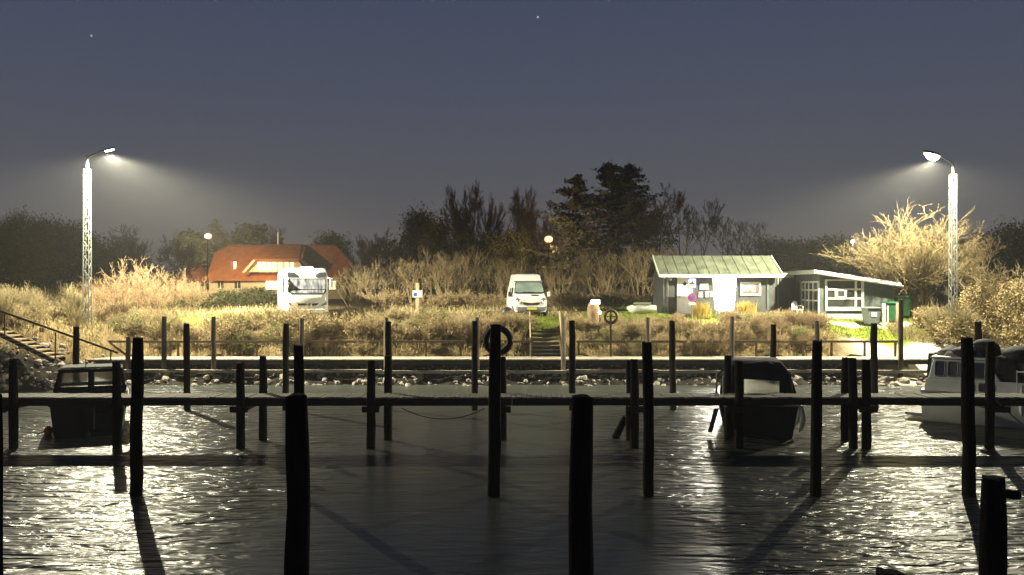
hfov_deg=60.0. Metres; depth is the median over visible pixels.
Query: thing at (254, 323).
bare shrub
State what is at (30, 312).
bare shrub
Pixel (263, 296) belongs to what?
garden bush
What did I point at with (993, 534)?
mooring pile
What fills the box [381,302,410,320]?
bare shrub
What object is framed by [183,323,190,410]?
mooring pile
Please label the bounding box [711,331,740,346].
bare shrub
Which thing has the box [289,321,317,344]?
bare shrub
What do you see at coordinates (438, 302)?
bare shrub
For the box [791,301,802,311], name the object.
garden chair
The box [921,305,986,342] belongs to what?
hedge bush
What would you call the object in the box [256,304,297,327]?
bare shrub
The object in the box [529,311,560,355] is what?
bank steps
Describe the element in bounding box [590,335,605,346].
bare shrub
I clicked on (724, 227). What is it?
bare tree
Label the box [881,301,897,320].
wheelie bin
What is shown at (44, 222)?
evergreen tree
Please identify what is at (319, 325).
bare shrub
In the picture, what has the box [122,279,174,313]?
bare shrub
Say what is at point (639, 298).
bare shrub
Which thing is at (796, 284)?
rear door
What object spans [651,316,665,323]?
bare shrub
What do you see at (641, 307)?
dinghy
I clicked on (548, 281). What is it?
bare shrub
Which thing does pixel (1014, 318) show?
hedge bush
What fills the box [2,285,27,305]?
bare shrub
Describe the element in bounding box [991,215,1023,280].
evergreen tree
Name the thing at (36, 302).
bare shrub
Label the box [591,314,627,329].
bare shrub
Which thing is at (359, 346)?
bare shrub
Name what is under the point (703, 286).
notice
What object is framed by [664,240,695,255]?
bare shrub
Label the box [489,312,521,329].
bare shrub
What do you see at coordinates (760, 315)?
bare shrub
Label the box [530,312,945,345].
lawn grass
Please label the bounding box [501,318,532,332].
bare shrub
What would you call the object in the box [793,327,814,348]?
bare shrub
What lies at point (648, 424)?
mooring pile
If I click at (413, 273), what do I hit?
bare shrub
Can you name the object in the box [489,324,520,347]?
bare shrub
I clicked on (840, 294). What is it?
front window
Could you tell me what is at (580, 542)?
mooring pile
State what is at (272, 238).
bare tree
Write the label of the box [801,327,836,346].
bare shrub
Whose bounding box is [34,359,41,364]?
riprap stone
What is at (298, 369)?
mooring pile
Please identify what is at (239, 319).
bare shrub
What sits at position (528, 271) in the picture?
bare shrub
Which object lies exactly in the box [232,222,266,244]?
garden tree
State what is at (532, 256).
evergreen tree
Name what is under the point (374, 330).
bare shrub
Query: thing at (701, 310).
ornamental grass
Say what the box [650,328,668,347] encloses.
bare shrub
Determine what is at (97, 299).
bare shrub
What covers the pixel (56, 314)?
bare shrub
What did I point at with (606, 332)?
bare shrub
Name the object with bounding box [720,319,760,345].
bare shrub
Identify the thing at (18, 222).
evergreen tree
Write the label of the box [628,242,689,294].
bare shrub
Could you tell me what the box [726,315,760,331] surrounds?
bare shrub
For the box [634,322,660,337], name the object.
bare shrub
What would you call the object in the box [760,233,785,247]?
bare tree
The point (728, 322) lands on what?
bare shrub
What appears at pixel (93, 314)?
bare shrub
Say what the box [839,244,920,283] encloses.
evergreen tree
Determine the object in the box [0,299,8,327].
bare shrub
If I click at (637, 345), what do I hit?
bare shrub
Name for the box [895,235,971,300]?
evergreen tree
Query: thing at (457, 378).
riprap stone
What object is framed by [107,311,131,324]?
bare shrub
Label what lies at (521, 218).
bare tree
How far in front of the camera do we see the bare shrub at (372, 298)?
57.16 m
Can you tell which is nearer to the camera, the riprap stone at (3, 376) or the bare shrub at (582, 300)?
the riprap stone at (3, 376)
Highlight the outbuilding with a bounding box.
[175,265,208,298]
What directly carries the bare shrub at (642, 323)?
on the ground at (920, 350)
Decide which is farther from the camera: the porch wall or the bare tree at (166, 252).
the bare tree at (166, 252)
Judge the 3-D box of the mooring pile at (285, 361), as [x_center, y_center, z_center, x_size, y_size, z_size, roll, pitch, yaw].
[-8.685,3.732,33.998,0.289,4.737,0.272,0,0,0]
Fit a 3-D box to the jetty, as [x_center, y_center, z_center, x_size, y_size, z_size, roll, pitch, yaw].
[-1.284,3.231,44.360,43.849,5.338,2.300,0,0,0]
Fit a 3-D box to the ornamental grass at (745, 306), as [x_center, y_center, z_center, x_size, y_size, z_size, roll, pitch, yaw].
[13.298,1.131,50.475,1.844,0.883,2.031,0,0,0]
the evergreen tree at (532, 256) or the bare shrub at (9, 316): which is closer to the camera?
the bare shrub at (9, 316)
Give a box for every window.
[217,281,223,288]
[235,281,240,288]
[266,281,271,289]
[272,281,276,289]
[287,272,297,276]
[316,272,325,276]
[329,281,335,289]
[740,282,760,295]
[825,279,863,310]
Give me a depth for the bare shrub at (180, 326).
47.22 m
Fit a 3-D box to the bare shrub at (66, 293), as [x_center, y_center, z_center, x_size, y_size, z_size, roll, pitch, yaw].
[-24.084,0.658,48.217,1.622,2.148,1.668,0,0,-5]
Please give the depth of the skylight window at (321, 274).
49.30 m
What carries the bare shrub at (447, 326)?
on the ground at (920, 350)
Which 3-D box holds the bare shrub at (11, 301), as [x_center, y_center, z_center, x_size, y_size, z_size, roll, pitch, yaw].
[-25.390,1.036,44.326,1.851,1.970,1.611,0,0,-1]
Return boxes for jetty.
[39,299,927,376]
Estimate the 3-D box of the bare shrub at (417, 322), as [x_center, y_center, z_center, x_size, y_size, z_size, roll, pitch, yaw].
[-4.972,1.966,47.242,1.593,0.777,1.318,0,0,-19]
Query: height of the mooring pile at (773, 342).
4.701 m
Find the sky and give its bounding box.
[0,0,1023,288]
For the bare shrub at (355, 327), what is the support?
on the ground at (920, 350)
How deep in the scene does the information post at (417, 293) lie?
50.96 m
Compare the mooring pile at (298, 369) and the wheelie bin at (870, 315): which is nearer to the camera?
the mooring pile at (298, 369)
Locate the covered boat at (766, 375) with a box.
[708,357,805,437]
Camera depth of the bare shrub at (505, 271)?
61.72 m
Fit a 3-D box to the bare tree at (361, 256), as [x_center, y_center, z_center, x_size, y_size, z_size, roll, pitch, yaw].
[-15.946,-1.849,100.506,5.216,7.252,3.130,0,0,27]
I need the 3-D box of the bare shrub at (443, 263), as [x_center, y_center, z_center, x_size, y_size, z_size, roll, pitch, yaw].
[-4.367,-0.613,60.761,5.039,4.440,3.464,0,0,43]
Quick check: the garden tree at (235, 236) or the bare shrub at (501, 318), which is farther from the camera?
the garden tree at (235, 236)
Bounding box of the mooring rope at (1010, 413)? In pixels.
[995,399,1023,425]
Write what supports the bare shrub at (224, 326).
on the ground at (920, 350)
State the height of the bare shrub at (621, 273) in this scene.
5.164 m
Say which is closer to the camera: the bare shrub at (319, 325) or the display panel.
the bare shrub at (319, 325)
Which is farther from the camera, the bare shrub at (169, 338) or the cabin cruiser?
the bare shrub at (169, 338)
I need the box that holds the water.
[2,384,1023,574]
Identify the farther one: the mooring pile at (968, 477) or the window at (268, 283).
the window at (268, 283)
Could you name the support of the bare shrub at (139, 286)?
on the ground at (920, 350)
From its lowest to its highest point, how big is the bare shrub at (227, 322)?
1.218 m
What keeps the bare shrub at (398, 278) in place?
on the ground at (920, 350)
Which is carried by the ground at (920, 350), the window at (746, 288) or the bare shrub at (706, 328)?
the bare shrub at (706, 328)
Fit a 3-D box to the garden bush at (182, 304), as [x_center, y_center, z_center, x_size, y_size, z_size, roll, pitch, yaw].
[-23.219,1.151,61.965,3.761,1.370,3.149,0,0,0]
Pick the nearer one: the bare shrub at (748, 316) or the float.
the float
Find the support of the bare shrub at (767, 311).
on the ground at (920, 350)
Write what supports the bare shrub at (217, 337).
on the ground at (920, 350)
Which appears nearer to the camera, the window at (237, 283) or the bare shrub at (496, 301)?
the bare shrub at (496, 301)
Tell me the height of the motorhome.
2.920 m
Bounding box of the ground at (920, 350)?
[0,289,1023,392]
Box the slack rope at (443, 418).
[402,408,484,418]
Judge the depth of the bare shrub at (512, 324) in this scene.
47.23 m
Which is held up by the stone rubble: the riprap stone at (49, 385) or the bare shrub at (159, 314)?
the riprap stone at (49, 385)
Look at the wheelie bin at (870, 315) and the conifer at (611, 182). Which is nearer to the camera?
the wheelie bin at (870, 315)
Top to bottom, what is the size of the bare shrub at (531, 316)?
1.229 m
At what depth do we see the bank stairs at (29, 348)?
40.47 m
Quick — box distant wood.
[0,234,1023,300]
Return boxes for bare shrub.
[0,285,12,304]
[0,288,17,328]
[0,289,25,310]
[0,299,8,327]
[0,305,24,325]
[1,283,26,301]
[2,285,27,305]
[7,307,50,326]
[8,306,36,323]
[10,304,45,324]
[13,280,47,307]
[13,302,51,322]
[14,300,30,309]
[25,285,55,307]
[27,288,52,317]
[44,293,76,319]
[48,307,65,317]
[50,282,81,305]
[54,294,81,315]
[63,301,85,325]
[68,289,96,313]
[71,277,110,305]
[76,271,127,308]
[76,308,105,319]
[92,295,140,315]
[92,312,109,321]
[95,278,145,310]
[99,256,167,308]
[103,302,137,316]
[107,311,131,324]
[108,310,147,332]
[119,312,150,332]
[121,310,140,317]
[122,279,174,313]
[134,265,199,313]
[137,315,174,339]
[140,308,180,323]
[141,309,172,319]
[146,314,185,335]
[153,332,181,350]
[167,330,181,339]
[169,274,222,310]
[169,314,195,333]
[179,328,207,346]
[194,309,240,345]
[202,329,228,346]
[216,311,247,326]
[216,314,246,333]
[220,318,249,338]
[226,326,259,353]
[234,314,265,329]
[238,305,265,325]
[248,330,259,339]
[251,328,277,339]
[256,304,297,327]
[260,325,275,339]
[261,317,314,345]
[262,302,314,326]
[263,321,314,347]
[275,300,314,329]
[277,325,308,347]
[284,310,334,336]
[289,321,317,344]
[312,333,334,351]
[322,309,383,338]
[326,318,344,332]
[331,262,367,306]
[339,263,391,298]
[343,292,373,308]
[346,333,368,343]
[346,333,374,354]
[352,259,393,297]
[353,334,379,351]
[358,292,389,308]
[358,315,383,337]
[359,304,383,322]
[370,286,414,309]
[374,317,402,333]
[377,257,414,305]
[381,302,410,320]
[390,311,410,321]
[391,320,419,343]
[394,256,439,308]
[401,317,417,327]
[402,318,450,339]
[406,297,429,309]
[408,318,426,329]
[414,304,451,321]
[416,246,461,300]
[417,311,466,346]
[419,337,442,353]
[422,246,487,307]
[422,336,443,351]
[425,288,456,309]
[429,310,464,320]
[430,315,462,334]
[437,251,480,302]
[440,287,476,308]
[445,244,496,307]
[450,312,480,336]
[458,325,486,344]
[467,292,492,308]
[474,252,509,299]
[479,290,506,308]
[479,316,500,329]
[484,252,525,306]
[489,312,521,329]
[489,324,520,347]
[497,310,524,318]
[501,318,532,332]
[502,308,525,331]
[509,259,543,280]
[510,310,544,329]
[533,259,561,297]
[542,256,583,307]
[545,287,582,309]
[554,251,602,294]
[556,289,593,308]
[565,316,584,328]
[566,316,588,330]
[576,247,623,307]
[582,290,615,309]
[584,329,602,339]
[585,321,593,330]
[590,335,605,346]
[591,284,637,309]
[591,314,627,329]
[596,239,648,304]
[598,323,618,339]
[601,324,633,338]
[618,243,661,299]
[618,321,638,334]
[621,290,652,305]
[621,335,656,353]
[625,343,655,355]
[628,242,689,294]
[628,315,660,330]
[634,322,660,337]
[636,288,652,303]
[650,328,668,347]
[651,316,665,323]
[655,323,665,331]
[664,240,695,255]
[665,311,685,321]
[675,315,701,330]
[689,325,705,335]
[690,330,711,350]
[694,318,729,337]
[698,329,729,355]
[701,319,729,339]
[711,331,735,352]
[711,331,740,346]
[714,306,751,320]
[716,309,735,323]
[716,315,739,330]
[717,306,739,321]
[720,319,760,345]
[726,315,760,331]
[728,311,761,328]
[735,332,756,349]
[750,310,777,325]
[750,310,777,328]
[754,319,783,335]
[757,311,782,326]
[764,308,785,321]
[764,311,783,323]
[766,332,791,349]
[772,318,792,331]
[781,305,805,324]
[786,325,821,339]
[790,309,818,326]
[790,315,810,325]
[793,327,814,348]
[796,323,814,336]
[801,315,826,330]
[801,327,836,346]
[802,310,829,323]
[802,310,838,328]
[803,315,834,327]
[925,299,949,335]
[944,296,973,343]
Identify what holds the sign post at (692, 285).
on the ground at (920, 350)
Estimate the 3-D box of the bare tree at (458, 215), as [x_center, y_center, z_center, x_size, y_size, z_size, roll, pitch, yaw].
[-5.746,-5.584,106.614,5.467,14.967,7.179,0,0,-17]
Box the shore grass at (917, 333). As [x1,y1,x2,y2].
[885,319,1021,347]
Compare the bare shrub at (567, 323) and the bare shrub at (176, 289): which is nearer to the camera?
the bare shrub at (567, 323)
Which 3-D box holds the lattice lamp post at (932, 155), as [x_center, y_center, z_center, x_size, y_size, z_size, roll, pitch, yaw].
[22.140,-1.972,45.652,2.470,10.081,0.682,0,0,-28]
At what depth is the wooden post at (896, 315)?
48.43 m
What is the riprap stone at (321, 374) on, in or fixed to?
on the ground at (920, 350)
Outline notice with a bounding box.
[699,284,708,289]
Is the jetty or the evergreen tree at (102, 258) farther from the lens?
the evergreen tree at (102, 258)
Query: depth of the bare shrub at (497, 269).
66.41 m
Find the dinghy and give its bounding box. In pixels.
[627,302,656,313]
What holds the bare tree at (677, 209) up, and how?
on the ground at (920, 350)
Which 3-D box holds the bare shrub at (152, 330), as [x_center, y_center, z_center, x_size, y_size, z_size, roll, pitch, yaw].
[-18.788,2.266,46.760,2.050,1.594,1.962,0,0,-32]
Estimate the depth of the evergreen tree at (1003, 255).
82.72 m
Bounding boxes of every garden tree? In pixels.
[166,228,225,270]
[208,217,231,251]
[227,221,269,244]
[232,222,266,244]
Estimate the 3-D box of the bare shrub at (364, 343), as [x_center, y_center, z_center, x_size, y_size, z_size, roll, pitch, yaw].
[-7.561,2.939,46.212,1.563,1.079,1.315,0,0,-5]
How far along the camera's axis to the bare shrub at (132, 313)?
47.75 m
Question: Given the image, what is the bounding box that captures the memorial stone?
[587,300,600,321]
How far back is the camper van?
51.24 m
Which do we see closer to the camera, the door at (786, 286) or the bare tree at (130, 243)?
the door at (786, 286)
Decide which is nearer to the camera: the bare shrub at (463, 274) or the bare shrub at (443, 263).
the bare shrub at (443, 263)
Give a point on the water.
(411, 497)
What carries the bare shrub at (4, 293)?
on the ground at (920, 350)
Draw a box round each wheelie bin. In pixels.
[860,307,882,323]
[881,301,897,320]
[894,296,912,316]
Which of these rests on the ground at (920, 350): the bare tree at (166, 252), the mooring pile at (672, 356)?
the bare tree at (166, 252)
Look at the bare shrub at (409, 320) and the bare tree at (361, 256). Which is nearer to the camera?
the bare shrub at (409, 320)
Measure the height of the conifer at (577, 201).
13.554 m
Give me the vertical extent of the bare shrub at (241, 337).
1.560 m
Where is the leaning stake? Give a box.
[612,415,624,438]
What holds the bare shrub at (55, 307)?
on the ground at (920, 350)
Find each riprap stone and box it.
[0,349,6,355]
[0,355,9,361]
[0,373,8,381]
[0,383,7,388]
[7,351,16,358]
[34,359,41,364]
[44,383,52,388]
[162,376,169,381]
[316,373,325,377]
[453,376,461,380]
[898,377,909,382]
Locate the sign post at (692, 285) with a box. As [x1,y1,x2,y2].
[688,275,695,319]
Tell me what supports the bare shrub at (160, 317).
on the ground at (920, 350)
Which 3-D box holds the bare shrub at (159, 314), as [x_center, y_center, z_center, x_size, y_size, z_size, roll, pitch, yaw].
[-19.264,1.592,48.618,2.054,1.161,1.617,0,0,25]
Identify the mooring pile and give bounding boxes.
[0,393,3,574]
[73,326,79,364]
[130,337,143,496]
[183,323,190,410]
[282,323,288,410]
[284,393,310,574]
[294,345,303,393]
[385,321,392,409]
[472,321,477,410]
[487,324,500,496]
[568,394,593,574]
[569,320,575,410]
[642,342,653,496]
[669,320,676,410]
[770,324,776,356]
[809,340,821,496]
[870,323,878,409]
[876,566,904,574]
[961,337,975,496]
[974,321,981,340]
[979,475,1021,574]
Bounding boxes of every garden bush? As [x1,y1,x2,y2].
[154,295,208,309]
[203,288,248,307]
[235,285,277,306]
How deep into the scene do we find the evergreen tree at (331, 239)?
126.56 m
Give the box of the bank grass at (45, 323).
[0,315,125,362]
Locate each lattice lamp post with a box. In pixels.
[82,147,115,325]
[922,150,957,345]
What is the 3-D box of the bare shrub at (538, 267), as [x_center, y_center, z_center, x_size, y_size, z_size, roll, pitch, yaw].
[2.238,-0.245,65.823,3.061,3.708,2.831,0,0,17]
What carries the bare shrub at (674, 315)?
on the ground at (920, 350)
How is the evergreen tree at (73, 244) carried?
on the ground at (920, 350)
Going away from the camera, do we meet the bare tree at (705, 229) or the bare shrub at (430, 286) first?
the bare shrub at (430, 286)
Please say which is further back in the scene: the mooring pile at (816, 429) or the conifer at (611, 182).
the conifer at (611, 182)
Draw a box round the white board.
[882,304,887,325]
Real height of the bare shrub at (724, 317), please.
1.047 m
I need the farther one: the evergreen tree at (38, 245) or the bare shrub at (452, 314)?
the evergreen tree at (38, 245)
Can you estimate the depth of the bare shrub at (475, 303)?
56.87 m
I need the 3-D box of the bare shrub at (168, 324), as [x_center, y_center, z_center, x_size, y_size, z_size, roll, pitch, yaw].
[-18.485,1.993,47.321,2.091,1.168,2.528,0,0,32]
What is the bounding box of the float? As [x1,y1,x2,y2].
[37,426,52,435]
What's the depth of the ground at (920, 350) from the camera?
45.64 m
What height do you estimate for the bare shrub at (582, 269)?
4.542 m
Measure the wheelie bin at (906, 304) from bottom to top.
1.198 m
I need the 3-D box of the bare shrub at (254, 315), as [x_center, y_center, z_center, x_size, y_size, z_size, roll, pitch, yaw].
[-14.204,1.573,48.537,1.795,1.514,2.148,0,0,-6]
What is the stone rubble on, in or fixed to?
on the ground at (920, 350)
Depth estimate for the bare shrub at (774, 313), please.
47.87 m
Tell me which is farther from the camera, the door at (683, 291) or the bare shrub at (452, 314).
the door at (683, 291)
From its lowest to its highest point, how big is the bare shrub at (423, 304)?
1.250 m
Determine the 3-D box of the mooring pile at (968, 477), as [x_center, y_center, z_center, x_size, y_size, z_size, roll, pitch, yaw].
[10.310,3.607,19.995,0.342,4.987,0.327,0,0,0]
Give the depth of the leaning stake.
27.61 m
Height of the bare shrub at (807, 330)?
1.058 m
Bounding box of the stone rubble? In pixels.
[0,337,904,390]
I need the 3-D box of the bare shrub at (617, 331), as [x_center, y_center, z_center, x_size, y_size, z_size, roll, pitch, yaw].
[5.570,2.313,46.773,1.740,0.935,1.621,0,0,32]
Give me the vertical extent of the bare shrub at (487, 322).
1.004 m
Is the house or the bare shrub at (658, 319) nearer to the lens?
the bare shrub at (658, 319)
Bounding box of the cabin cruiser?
[905,339,1023,428]
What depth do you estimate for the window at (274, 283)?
107.94 m
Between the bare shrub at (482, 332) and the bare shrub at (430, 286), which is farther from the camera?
the bare shrub at (430, 286)
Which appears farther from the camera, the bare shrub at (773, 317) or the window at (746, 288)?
the window at (746, 288)
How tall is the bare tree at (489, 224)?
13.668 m
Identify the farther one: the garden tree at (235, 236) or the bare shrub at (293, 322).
the garden tree at (235, 236)
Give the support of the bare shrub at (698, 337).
on the ground at (920, 350)
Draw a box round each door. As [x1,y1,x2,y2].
[677,277,690,313]
[779,279,793,310]
[795,283,798,311]
[801,281,819,314]
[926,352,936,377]
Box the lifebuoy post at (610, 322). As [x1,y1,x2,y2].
[603,309,618,356]
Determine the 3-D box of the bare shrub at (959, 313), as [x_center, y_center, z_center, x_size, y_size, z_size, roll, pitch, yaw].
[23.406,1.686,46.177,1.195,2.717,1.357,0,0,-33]
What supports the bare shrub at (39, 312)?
on the ground at (920, 350)
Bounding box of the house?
[206,232,357,298]
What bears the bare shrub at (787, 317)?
on the ground at (920, 350)
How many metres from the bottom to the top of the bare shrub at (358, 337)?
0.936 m
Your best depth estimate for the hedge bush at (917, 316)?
47.96 m
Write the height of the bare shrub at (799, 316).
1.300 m
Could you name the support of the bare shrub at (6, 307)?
on the ground at (920, 350)
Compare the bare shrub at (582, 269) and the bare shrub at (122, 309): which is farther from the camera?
the bare shrub at (582, 269)
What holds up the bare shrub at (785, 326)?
on the ground at (920, 350)
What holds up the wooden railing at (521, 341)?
on the jetty
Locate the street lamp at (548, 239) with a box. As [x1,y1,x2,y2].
[544,235,552,300]
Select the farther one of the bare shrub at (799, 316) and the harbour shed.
the harbour shed
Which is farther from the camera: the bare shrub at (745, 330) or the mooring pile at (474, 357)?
the bare shrub at (745, 330)
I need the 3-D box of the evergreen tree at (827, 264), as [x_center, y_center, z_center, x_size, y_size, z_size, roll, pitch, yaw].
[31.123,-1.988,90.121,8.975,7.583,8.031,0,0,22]
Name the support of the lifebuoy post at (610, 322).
on the jetty
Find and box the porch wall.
[775,273,794,311]
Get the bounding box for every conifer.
[511,174,643,295]
[533,161,669,289]
[581,163,678,294]
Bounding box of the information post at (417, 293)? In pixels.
[413,283,421,314]
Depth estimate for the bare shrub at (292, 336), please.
45.67 m
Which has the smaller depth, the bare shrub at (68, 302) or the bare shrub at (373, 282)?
the bare shrub at (68, 302)
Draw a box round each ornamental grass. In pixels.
[689,302,715,317]
[734,300,758,314]
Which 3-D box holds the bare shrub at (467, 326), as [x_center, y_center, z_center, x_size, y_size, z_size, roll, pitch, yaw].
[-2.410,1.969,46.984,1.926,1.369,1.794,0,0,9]
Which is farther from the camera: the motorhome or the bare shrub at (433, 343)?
the motorhome
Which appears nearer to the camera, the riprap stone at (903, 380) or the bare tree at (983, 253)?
the riprap stone at (903, 380)
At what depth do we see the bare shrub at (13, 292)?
47.29 m
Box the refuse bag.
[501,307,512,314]
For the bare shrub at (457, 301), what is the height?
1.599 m
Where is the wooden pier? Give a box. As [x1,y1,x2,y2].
[1,341,1023,448]
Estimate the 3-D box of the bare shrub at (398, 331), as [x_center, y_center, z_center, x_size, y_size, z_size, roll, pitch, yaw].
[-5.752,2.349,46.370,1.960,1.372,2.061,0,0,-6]
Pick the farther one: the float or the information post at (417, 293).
the information post at (417, 293)
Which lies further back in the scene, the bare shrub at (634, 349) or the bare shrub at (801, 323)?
the bare shrub at (801, 323)
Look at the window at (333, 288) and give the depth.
107.94 m
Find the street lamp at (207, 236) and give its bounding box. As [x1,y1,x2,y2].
[204,233,211,296]
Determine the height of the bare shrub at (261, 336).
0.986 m
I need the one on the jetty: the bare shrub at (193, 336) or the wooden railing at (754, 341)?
the wooden railing at (754, 341)
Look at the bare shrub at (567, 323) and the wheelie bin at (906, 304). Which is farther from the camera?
the wheelie bin at (906, 304)
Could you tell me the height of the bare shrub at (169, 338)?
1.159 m
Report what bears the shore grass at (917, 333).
on the ground at (920, 350)
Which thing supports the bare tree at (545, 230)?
on the ground at (920, 350)
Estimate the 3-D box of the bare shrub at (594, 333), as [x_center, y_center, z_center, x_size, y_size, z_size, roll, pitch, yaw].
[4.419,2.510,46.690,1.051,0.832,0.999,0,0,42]
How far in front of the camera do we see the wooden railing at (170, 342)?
45.36 m
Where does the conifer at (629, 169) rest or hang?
on the ground at (920, 350)
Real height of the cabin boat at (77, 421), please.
2.670 m
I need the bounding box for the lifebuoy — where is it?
[483,326,512,355]
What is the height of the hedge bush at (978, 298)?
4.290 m
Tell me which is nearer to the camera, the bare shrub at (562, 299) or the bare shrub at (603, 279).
the bare shrub at (562, 299)
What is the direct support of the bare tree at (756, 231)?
on the ground at (920, 350)
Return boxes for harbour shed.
[647,255,783,315]
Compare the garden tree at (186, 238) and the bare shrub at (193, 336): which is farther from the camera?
the garden tree at (186, 238)
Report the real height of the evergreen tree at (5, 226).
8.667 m
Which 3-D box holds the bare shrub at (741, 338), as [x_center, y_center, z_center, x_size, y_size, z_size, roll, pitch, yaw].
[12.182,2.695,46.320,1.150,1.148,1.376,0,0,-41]
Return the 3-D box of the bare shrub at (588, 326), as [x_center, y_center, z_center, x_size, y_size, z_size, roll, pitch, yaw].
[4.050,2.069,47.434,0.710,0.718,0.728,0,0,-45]
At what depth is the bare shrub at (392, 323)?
47.03 m
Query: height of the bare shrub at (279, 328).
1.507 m
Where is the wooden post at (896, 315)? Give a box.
[895,303,898,325]
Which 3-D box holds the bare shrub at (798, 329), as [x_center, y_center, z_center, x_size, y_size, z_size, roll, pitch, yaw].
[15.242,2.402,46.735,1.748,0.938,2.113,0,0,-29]
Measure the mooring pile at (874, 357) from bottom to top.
4.745 m
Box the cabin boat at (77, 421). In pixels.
[48,359,129,438]
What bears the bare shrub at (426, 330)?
on the ground at (920, 350)
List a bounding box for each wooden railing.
[107,340,464,356]
[504,340,532,356]
[576,340,686,355]
[690,340,806,356]
[822,340,897,356]
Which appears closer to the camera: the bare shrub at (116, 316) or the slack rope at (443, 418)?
the slack rope at (443, 418)
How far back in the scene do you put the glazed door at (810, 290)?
51.51 m
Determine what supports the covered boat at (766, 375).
on the water
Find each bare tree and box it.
[104,230,152,301]
[108,223,168,300]
[155,233,200,295]
[260,225,286,243]
[350,240,382,293]
[355,228,395,297]
[374,236,408,290]
[439,180,484,285]
[475,193,510,294]
[507,184,541,272]
[531,211,563,289]
[632,214,667,286]
[635,191,709,255]
[639,182,683,255]
[681,196,725,255]
[708,207,749,255]
[725,220,769,255]
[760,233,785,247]
[820,200,1005,316]
[925,233,1008,310]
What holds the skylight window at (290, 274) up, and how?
in the motorhome
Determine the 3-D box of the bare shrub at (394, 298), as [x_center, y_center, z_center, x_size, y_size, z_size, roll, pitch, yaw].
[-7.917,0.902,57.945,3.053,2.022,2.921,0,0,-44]
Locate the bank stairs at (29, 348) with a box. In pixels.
[0,310,117,362]
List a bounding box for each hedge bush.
[911,305,941,327]
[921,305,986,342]
[938,260,1023,337]
[987,279,1023,345]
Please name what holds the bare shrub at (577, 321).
on the ground at (920, 350)
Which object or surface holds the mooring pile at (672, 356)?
in the water
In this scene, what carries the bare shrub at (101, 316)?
on the ground at (920, 350)
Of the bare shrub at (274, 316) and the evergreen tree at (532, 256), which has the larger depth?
the evergreen tree at (532, 256)
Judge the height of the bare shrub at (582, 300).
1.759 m
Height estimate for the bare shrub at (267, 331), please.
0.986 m
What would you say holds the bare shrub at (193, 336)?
on the ground at (920, 350)
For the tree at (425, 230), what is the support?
on the ground at (920, 350)
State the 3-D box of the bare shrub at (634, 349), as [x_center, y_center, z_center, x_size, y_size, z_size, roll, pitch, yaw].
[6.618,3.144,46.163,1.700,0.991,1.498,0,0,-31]
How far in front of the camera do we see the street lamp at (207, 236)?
99.95 m
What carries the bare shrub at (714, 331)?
on the ground at (920, 350)
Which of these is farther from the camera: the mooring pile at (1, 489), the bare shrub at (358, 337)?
the bare shrub at (358, 337)
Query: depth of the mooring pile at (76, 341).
33.91 m
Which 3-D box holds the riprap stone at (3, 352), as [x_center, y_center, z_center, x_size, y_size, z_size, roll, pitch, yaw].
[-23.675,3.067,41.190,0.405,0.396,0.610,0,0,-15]
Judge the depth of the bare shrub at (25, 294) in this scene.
46.64 m
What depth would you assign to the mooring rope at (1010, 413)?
26.22 m
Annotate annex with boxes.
[783,270,903,319]
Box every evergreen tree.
[0,215,25,263]
[0,221,62,292]
[0,226,26,282]
[1,199,29,293]
[15,208,76,300]
[32,217,96,292]
[67,226,128,300]
[308,229,359,262]
[394,199,445,299]
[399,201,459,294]
[418,226,482,299]
[462,223,537,297]
[527,235,570,283]
[744,234,822,271]
[782,234,856,275]
[804,231,892,281]
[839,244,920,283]
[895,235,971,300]
[946,219,1023,299]
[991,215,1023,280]
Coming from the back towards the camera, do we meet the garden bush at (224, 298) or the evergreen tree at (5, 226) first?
the evergreen tree at (5, 226)
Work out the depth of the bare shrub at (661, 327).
46.89 m
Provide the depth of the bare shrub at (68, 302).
46.38 m
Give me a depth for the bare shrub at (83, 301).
47.34 m
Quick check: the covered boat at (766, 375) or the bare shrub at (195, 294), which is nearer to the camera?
the covered boat at (766, 375)
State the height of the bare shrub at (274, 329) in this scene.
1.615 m
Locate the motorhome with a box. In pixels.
[278,267,332,317]
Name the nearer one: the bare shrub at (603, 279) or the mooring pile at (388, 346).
the mooring pile at (388, 346)
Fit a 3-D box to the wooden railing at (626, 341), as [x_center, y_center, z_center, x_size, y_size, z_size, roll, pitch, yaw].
[6.132,3.320,45.420,5.670,1.220,0.120,0,0,0]
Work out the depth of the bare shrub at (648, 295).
57.19 m
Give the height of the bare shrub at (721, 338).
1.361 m
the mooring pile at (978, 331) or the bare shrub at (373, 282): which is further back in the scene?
the bare shrub at (373, 282)
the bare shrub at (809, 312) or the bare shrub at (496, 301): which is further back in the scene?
the bare shrub at (496, 301)
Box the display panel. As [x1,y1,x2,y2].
[712,274,736,317]
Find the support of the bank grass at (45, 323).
on the ground at (920, 350)
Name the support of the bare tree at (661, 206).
on the ground at (920, 350)
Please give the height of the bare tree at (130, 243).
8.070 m
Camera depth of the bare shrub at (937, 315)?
46.88 m
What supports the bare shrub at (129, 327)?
on the ground at (920, 350)

